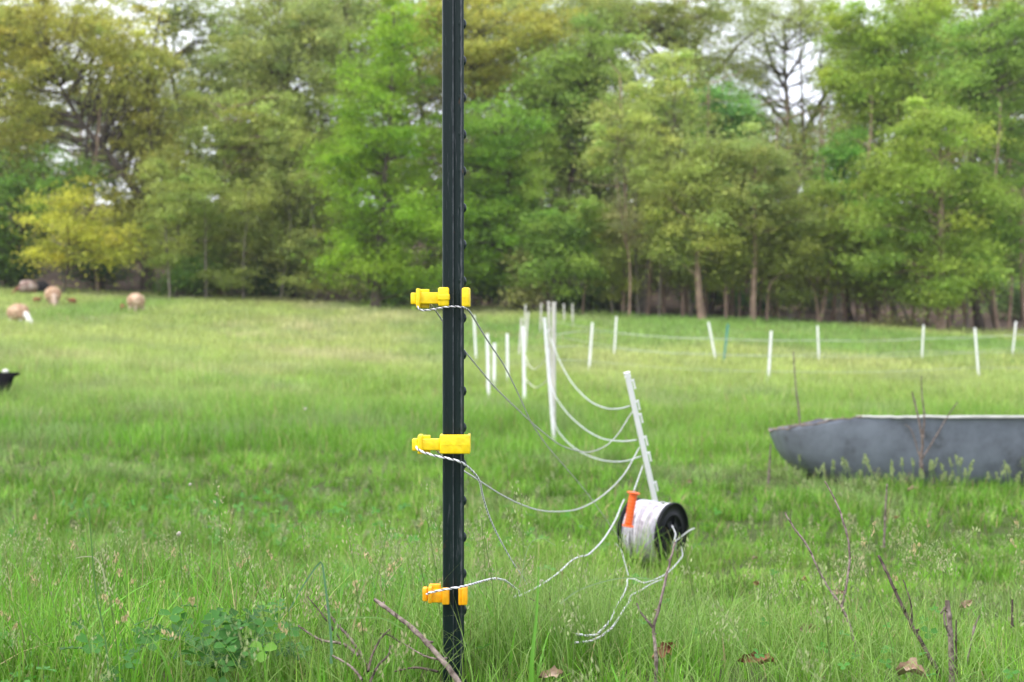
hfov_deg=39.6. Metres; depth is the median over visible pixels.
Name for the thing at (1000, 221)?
leaning tree
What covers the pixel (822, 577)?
forked twig
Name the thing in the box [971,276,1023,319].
shrub
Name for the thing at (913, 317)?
bare tree
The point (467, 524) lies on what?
seed heads
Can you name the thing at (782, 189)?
young tree
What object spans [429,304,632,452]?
polywire
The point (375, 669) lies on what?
thin twig
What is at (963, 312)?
bare tree
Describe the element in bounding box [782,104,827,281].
bare tree
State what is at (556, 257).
leafy tree
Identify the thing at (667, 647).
fallen leaf
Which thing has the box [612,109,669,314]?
bare tree
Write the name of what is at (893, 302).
crooked tree
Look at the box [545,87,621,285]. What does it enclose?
bare tree
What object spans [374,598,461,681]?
dead stalk
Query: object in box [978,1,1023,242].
wood tree
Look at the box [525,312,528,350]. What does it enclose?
fence post
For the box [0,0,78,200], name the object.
leafy tree
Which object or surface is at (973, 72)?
broad tree
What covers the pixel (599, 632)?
rope
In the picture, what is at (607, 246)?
slender tree
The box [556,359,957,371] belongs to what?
fence wire
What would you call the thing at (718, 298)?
shrub
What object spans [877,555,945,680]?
dead stalk
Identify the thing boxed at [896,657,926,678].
fallen leaf
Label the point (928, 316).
bare tree
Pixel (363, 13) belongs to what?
wood tree
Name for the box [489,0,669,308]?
leafy tree
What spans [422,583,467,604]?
fence insulator
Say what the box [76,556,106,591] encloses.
arched blade
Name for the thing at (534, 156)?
young tree
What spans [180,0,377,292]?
leafy tree
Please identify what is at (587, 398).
fence wire
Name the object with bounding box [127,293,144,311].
sheep
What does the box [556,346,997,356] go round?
fence wire
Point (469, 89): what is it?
wood tree
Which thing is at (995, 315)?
bare tree
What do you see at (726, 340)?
fence post
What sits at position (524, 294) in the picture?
shrub
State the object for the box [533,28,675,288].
wood tree
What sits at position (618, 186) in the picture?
bare tree
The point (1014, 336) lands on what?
fence post
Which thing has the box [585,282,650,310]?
shrub
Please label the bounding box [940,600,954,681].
broken stem
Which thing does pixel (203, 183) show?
young tree
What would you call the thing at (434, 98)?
wood tree
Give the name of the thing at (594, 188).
leafy tree
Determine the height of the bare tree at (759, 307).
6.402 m
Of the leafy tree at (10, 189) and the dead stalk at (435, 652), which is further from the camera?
the leafy tree at (10, 189)
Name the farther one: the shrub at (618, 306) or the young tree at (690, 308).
the shrub at (618, 306)
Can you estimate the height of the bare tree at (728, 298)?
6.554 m
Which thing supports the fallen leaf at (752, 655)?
on the ground at (672, 304)
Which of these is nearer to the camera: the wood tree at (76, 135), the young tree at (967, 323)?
the young tree at (967, 323)
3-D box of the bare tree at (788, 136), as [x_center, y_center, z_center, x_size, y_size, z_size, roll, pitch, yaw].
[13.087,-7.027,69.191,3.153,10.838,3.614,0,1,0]
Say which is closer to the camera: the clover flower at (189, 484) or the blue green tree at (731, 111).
the clover flower at (189, 484)
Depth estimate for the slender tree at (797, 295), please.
54.66 m
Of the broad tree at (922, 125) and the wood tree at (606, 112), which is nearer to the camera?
the broad tree at (922, 125)
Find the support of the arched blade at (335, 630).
on the ground at (672, 304)
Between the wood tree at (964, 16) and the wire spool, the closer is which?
the wire spool
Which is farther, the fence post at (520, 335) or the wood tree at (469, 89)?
the wood tree at (469, 89)
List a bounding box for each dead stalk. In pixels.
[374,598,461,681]
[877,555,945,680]
[955,620,957,680]
[963,615,979,669]
[1010,599,1014,627]
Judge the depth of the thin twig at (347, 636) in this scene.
2.17 m
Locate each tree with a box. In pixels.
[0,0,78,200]
[0,0,209,291]
[0,92,82,259]
[0,94,63,248]
[0,138,116,287]
[1,0,238,275]
[1,144,159,294]
[44,90,127,228]
[45,67,169,260]
[57,130,97,227]
[67,64,136,289]
[76,96,146,290]
[110,0,267,242]
[110,130,271,297]
[115,64,206,169]
[116,123,216,299]
[137,44,252,250]
[144,144,268,298]
[163,66,328,296]
[170,0,299,256]
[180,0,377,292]
[180,156,307,299]
[201,33,323,227]
[205,0,343,266]
[229,116,326,299]
[245,125,366,299]
[251,149,356,304]
[261,0,426,258]
[272,0,504,309]
[284,0,440,287]
[290,0,400,220]
[339,0,464,235]
[357,0,514,284]
[399,0,523,252]
[400,0,599,303]
[410,58,581,310]
[418,4,622,286]
[418,103,504,308]
[438,2,538,201]
[464,88,506,303]
[483,119,583,311]
[487,0,781,297]
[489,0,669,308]
[489,184,637,311]
[515,15,617,276]
[533,0,770,295]
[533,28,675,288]
[534,173,635,313]
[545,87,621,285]
[546,0,756,289]
[548,27,730,314]
[552,127,681,308]
[553,123,600,289]
[554,56,636,192]
[560,182,639,309]
[571,57,679,314]
[574,187,661,314]
[581,174,677,317]
[583,130,844,313]
[593,103,654,315]
[608,51,672,270]
[609,136,643,287]
[610,114,633,262]
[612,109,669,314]
[615,152,722,315]
[621,112,730,288]
[626,73,682,143]
[626,191,718,317]
[627,115,790,320]
[628,108,695,314]
[631,141,644,305]
[642,166,713,318]
[662,100,847,321]
[668,86,736,314]
[672,56,791,314]
[678,228,797,320]
[679,0,891,305]
[679,105,785,269]
[687,0,889,277]
[693,68,746,316]
[716,163,799,319]
[721,129,802,291]
[725,142,756,317]
[727,184,730,314]
[732,203,845,321]
[742,146,818,318]
[744,95,784,312]
[746,195,859,322]
[747,257,762,316]
[748,166,895,322]
[751,90,808,278]
[765,153,879,322]
[767,100,816,317]
[767,117,818,239]
[768,134,808,316]
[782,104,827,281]
[782,112,890,288]
[785,0,978,321]
[794,107,919,321]
[797,162,834,320]
[800,7,950,297]
[802,90,843,291]
[804,120,850,317]
[809,62,892,200]
[813,207,903,323]
[818,67,1023,331]
[828,0,976,283]
[830,110,873,316]
[830,111,875,319]
[830,198,930,321]
[832,195,948,324]
[835,237,927,322]
[839,94,883,323]
[856,149,871,321]
[866,0,1023,305]
[869,108,909,317]
[875,82,987,325]
[876,191,951,325]
[887,0,977,216]
[893,0,1023,329]
[902,152,1009,323]
[903,177,915,324]
[912,149,994,328]
[916,0,1023,293]
[923,152,1023,328]
[928,229,1023,328]
[935,140,1002,328]
[935,146,1020,303]
[950,92,1023,331]
[963,33,1023,300]
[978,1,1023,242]
[985,115,1015,300]
[991,111,1023,330]
[1002,171,1022,328]
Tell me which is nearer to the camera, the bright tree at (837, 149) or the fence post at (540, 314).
the fence post at (540, 314)
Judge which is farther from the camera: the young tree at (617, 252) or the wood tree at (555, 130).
the wood tree at (555, 130)
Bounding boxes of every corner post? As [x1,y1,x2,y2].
[543,317,554,436]
[547,301,551,435]
[552,302,555,439]
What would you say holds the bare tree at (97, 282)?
on the ground at (672, 304)
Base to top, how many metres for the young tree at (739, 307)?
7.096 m
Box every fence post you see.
[442,0,466,681]
[473,315,476,356]
[486,334,489,393]
[492,343,495,386]
[506,334,508,379]
[518,318,521,355]
[522,326,525,400]
[524,304,525,329]
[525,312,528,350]
[540,303,541,328]
[588,322,593,367]
[613,316,616,352]
[707,322,715,356]
[723,324,728,360]
[767,331,772,380]
[817,326,819,359]
[921,325,924,356]
[974,328,979,372]
[1012,321,1016,352]
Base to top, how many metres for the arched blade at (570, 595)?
0.039 m
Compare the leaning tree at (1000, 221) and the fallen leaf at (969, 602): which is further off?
the leaning tree at (1000, 221)
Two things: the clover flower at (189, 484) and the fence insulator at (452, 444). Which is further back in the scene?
the clover flower at (189, 484)
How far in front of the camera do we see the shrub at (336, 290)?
57.62 m
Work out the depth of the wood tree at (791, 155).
84.29 m
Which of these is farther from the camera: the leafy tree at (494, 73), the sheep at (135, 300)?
the leafy tree at (494, 73)
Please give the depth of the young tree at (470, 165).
57.23 m
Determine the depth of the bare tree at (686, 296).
58.74 m
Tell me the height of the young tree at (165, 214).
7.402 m
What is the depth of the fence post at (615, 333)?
37.40 m
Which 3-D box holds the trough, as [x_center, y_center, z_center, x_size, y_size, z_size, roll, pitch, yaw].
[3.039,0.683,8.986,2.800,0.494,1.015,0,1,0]
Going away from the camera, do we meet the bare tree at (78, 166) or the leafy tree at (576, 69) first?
the leafy tree at (576, 69)
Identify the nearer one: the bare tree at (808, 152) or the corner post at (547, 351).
the corner post at (547, 351)
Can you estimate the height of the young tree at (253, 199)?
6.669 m
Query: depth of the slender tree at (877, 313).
55.92 m
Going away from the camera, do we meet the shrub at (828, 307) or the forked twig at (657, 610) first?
the forked twig at (657, 610)
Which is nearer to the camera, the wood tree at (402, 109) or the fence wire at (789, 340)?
the fence wire at (789, 340)
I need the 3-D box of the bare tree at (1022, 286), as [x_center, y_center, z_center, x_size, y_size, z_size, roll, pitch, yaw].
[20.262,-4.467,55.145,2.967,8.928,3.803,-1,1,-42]
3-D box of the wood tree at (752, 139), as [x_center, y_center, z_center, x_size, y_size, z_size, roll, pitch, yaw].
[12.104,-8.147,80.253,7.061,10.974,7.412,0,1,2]
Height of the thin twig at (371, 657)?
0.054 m
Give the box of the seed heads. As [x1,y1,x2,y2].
[0,445,1023,681]
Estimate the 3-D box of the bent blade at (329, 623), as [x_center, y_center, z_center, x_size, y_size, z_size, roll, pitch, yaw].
[-0.283,0.385,2.024,0.066,0.140,0.028,0,1,10]
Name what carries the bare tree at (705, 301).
on the ground at (672, 304)
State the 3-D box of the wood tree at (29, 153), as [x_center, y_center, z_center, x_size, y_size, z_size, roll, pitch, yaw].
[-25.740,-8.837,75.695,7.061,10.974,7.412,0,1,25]
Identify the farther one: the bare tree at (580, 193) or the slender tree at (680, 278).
the bare tree at (580, 193)
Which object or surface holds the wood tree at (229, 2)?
on the ground at (672, 304)
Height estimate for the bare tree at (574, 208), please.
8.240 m
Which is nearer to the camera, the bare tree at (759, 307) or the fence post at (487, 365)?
the fence post at (487, 365)
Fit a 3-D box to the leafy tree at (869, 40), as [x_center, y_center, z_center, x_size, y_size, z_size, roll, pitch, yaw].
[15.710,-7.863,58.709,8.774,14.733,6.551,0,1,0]
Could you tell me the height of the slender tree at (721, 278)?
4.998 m
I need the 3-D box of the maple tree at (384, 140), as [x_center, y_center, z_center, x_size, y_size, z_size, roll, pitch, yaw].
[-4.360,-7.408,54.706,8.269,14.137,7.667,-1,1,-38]
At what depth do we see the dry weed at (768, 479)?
8.01 m
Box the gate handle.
[622,489,639,527]
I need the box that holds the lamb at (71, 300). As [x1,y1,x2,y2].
[65,297,76,303]
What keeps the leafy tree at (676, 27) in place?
on the ground at (672, 304)
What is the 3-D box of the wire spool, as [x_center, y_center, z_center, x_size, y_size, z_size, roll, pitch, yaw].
[0.504,0.680,5.060,0.175,0.232,0.228,1,1,36]
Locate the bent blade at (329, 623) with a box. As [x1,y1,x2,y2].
[288,561,332,663]
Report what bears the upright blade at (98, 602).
on the ground at (672, 304)
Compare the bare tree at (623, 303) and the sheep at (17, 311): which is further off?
the bare tree at (623, 303)
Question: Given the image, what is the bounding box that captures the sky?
[0,0,1023,210]
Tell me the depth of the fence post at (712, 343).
35.60 m
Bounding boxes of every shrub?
[0,254,52,286]
[43,244,141,290]
[145,242,229,298]
[204,257,269,294]
[232,257,308,297]
[304,266,382,304]
[354,274,437,306]
[436,270,519,306]
[484,238,560,312]
[537,279,620,311]
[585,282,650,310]
[668,278,762,312]
[734,276,798,312]
[792,279,851,313]
[868,311,920,328]
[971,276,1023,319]
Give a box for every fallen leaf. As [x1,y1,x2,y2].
[538,665,562,677]
[652,642,674,658]
[737,649,764,662]
[756,653,774,664]
[800,623,819,633]
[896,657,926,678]
[959,600,971,607]
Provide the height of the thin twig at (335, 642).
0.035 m
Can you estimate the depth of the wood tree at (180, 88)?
75.25 m
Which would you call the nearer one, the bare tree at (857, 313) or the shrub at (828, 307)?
the bare tree at (857, 313)
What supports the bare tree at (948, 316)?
on the ground at (672, 304)
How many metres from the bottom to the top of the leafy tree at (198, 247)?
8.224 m
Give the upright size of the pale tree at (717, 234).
8.282 m
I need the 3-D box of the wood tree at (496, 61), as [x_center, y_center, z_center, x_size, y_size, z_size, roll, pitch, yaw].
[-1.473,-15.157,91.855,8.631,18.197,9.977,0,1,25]
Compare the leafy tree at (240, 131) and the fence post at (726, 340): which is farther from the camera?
the leafy tree at (240, 131)
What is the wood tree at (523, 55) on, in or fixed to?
on the ground at (672, 304)
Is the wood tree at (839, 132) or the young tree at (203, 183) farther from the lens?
the wood tree at (839, 132)
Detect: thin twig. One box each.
[298,625,358,656]
[307,596,345,647]
[324,605,366,665]
[332,655,362,680]
[367,629,389,671]
[369,645,390,681]
[395,666,438,672]
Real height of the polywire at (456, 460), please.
0.306 m
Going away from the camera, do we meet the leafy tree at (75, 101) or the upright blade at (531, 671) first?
the upright blade at (531, 671)
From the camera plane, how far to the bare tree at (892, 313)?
58.45 m
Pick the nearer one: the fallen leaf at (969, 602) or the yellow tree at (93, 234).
the fallen leaf at (969, 602)
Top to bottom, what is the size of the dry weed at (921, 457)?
0.538 m
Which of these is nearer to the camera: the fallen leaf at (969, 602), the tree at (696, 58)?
the fallen leaf at (969, 602)
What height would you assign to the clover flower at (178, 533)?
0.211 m
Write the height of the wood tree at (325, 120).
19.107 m
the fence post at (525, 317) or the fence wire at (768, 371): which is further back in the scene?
the fence post at (525, 317)
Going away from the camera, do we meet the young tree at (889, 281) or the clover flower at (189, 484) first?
the clover flower at (189, 484)
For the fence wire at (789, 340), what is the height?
0.282 m
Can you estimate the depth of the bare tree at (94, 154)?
62.05 m
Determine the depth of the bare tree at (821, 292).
58.03 m
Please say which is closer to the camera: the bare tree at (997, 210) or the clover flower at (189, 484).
the clover flower at (189, 484)
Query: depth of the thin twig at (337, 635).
2.21 m
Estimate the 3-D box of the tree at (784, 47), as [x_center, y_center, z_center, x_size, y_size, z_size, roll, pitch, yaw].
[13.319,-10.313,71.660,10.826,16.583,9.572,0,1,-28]
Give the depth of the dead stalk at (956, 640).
2.13 m
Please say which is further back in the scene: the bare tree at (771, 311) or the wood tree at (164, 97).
the wood tree at (164, 97)
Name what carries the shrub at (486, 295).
on the ground at (672, 304)
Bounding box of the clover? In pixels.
[0,478,1019,681]
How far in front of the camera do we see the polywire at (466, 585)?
2.43 m
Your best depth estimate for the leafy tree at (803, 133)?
66.03 m
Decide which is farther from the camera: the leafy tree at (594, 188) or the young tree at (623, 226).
the leafy tree at (594, 188)
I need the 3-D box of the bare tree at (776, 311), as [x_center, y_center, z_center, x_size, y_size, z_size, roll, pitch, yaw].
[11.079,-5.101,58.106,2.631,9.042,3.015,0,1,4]
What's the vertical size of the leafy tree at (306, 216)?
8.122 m
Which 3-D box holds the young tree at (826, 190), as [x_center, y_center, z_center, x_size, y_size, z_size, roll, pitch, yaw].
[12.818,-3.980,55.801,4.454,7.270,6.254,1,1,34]
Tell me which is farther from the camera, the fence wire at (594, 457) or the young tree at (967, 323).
the young tree at (967, 323)
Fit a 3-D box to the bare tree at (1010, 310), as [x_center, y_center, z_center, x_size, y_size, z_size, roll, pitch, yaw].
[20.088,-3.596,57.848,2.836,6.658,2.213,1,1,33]
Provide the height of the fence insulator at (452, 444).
0.030 m
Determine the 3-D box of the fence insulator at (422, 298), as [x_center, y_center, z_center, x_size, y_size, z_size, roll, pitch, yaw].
[-0.107,-0.065,2.132,0.088,0.032,0.048,0,1,0]
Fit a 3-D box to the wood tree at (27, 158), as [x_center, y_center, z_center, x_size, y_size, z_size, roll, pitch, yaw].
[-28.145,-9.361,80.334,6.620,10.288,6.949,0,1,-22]
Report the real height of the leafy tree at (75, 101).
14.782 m
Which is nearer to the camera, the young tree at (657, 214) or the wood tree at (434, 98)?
the young tree at (657, 214)
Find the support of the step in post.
on the ground at (672, 304)
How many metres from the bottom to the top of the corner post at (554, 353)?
1.290 m
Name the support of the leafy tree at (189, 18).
on the ground at (672, 304)
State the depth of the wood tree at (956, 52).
69.04 m
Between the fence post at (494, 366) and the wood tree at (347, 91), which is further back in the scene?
the wood tree at (347, 91)
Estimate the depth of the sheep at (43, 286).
56.60 m
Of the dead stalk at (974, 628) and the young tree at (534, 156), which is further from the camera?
the young tree at (534, 156)
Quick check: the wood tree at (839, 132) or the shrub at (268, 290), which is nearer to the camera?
the shrub at (268, 290)
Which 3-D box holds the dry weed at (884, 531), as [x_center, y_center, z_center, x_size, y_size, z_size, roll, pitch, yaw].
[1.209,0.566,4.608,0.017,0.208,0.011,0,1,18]
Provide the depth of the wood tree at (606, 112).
93.59 m
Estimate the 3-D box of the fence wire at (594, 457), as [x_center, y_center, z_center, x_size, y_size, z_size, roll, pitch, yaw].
[0.408,0.550,8.624,0.041,0.339,6.573,0,1,-1]
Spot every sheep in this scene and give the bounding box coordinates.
[6,303,32,324]
[11,280,37,294]
[35,281,49,292]
[44,286,61,305]
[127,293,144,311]
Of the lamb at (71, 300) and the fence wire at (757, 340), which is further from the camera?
the lamb at (71, 300)
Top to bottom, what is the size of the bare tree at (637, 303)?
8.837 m
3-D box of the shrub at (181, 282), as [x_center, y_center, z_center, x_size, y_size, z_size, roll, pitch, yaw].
[-13.269,-2.829,58.759,3.701,2.485,3.350,0,1,0]
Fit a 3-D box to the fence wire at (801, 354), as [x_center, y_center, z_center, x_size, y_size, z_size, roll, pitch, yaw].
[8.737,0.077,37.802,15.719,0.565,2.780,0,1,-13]
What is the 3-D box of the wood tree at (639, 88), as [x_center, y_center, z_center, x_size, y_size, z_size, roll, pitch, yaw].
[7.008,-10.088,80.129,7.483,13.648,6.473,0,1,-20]
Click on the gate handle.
(631, 506)
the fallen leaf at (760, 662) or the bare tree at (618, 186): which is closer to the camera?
the fallen leaf at (760, 662)
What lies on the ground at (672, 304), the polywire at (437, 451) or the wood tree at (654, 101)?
the wood tree at (654, 101)
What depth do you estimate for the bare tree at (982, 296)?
70.87 m
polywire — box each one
[415,446,526,583]
[417,305,621,542]
[426,499,624,598]
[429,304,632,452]
[436,447,639,511]
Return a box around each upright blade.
[88,508,109,678]
[529,568,538,681]
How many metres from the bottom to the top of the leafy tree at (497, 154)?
10.271 m
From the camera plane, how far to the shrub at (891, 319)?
53.72 m
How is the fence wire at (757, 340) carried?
attached to the fence post at (712, 343)
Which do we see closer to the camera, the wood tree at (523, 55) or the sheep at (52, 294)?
the sheep at (52, 294)
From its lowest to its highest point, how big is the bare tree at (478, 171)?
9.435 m
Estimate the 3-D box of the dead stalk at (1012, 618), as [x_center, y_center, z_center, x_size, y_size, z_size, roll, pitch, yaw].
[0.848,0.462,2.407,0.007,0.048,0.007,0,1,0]
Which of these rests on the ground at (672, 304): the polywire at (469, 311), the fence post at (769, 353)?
the fence post at (769, 353)
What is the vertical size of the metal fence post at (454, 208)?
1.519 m
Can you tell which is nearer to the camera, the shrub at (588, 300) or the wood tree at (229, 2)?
the shrub at (588, 300)
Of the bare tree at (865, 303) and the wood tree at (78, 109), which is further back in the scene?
the wood tree at (78, 109)
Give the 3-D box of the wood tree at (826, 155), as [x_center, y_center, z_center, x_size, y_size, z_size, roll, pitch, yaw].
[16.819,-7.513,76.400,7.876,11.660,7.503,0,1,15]
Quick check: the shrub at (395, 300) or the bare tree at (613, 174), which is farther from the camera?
the bare tree at (613, 174)
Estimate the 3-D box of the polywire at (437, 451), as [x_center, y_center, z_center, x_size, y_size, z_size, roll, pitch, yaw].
[0.111,0.349,3.733,0.146,0.428,3.226,0,1,10]
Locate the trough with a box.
[768,415,1023,486]
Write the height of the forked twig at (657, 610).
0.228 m
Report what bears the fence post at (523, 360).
on the ground at (672, 304)
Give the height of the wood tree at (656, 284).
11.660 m
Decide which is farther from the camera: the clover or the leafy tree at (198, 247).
the leafy tree at (198, 247)
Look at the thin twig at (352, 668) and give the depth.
1.99 m
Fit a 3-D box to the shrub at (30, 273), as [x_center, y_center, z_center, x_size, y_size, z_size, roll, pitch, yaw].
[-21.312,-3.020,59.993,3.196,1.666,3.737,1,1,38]
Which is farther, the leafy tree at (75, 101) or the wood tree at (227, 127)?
the wood tree at (227, 127)
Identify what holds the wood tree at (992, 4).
on the ground at (672, 304)
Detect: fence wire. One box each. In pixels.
[541,319,1006,340]
[541,333,1023,355]
[549,377,636,441]
[550,338,630,409]
[550,413,641,461]
[556,331,1020,340]
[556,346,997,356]
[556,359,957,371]
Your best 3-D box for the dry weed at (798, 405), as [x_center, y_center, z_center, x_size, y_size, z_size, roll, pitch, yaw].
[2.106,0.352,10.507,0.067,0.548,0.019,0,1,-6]
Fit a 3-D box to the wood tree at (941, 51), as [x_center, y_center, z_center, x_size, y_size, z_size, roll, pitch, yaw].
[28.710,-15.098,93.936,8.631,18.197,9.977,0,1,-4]
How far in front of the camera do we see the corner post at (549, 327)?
12.80 m
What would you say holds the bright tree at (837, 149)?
on the ground at (672, 304)
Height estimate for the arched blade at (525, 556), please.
0.068 m
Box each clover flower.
[176,531,182,611]
[188,483,192,580]
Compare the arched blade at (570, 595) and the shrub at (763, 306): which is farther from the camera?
the shrub at (763, 306)
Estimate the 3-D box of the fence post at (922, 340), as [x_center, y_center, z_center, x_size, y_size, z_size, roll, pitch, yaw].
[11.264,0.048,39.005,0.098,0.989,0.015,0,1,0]
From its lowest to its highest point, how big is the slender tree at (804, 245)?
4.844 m
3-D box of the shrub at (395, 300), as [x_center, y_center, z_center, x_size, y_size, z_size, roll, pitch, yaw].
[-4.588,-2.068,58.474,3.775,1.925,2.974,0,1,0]
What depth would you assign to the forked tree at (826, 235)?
54.20 m
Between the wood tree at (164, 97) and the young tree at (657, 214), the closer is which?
the young tree at (657, 214)
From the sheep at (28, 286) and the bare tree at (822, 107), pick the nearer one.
the sheep at (28, 286)
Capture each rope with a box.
[576,549,682,636]
[576,579,662,643]
[671,525,694,540]
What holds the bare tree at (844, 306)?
on the ground at (672, 304)
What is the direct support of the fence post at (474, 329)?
on the ground at (672, 304)
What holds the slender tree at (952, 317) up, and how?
on the ground at (672, 304)
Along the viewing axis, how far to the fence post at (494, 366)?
21.20 m
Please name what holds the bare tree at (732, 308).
on the ground at (672, 304)
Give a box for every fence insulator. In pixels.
[411,287,469,307]
[412,433,470,453]
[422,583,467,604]
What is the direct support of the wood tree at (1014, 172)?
on the ground at (672, 304)
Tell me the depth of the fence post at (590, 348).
29.40 m
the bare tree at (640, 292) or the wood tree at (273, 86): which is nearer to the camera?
the bare tree at (640, 292)
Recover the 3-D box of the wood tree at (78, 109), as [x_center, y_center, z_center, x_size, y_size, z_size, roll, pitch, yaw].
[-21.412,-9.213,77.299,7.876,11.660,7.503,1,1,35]
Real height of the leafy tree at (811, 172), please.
8.274 m
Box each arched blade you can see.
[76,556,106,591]
[334,616,403,639]
[519,538,555,583]
[560,577,655,603]
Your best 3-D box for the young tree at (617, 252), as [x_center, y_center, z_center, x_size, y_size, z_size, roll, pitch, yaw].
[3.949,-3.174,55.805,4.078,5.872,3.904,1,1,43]
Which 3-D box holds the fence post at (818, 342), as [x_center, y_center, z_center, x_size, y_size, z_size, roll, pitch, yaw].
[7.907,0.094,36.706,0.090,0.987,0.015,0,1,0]
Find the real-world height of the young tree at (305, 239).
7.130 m
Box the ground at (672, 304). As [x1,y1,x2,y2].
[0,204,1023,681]
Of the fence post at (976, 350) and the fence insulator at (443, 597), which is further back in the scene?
the fence post at (976, 350)
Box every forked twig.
[636,542,675,681]
[785,481,858,652]
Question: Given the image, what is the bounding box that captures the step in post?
[623,371,658,501]
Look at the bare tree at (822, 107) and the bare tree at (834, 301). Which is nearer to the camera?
the bare tree at (834, 301)
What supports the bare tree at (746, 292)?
on the ground at (672, 304)
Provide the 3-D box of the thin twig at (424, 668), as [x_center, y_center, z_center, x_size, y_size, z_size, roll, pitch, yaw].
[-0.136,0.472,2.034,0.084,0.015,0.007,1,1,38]
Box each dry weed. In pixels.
[766,444,770,483]
[793,352,800,422]
[882,483,887,547]
[905,376,957,475]
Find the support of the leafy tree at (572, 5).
on the ground at (672, 304)
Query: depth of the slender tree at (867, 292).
55.66 m
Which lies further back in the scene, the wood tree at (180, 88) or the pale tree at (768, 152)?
the wood tree at (180, 88)
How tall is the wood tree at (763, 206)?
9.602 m
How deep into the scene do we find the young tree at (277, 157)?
58.95 m
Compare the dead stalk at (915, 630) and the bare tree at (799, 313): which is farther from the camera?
the bare tree at (799, 313)
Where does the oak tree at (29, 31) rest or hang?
on the ground at (672, 304)
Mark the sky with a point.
(796, 90)
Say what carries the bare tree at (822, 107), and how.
on the ground at (672, 304)
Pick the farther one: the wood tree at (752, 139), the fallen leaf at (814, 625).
the wood tree at (752, 139)
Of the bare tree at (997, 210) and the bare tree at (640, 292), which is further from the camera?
the bare tree at (997, 210)
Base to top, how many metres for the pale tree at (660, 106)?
11.845 m
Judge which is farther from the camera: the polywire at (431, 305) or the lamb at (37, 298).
the lamb at (37, 298)
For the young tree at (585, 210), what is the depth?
55.39 m
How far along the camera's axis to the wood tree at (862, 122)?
71.52 m
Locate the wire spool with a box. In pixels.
[617,498,688,564]
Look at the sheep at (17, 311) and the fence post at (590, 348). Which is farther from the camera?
the sheep at (17, 311)
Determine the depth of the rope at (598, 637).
2.21 m
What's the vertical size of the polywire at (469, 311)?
0.827 m
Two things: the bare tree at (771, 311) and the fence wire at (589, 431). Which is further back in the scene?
the bare tree at (771, 311)
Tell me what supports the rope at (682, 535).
attached to the wire spool
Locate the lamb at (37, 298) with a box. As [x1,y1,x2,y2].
[33,297,42,301]
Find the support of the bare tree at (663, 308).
on the ground at (672, 304)
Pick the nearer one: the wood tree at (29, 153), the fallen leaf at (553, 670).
the fallen leaf at (553, 670)
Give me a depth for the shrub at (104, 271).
61.40 m
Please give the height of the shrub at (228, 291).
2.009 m
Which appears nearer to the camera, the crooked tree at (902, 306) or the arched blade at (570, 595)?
the arched blade at (570, 595)
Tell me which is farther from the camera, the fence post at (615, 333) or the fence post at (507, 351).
the fence post at (615, 333)

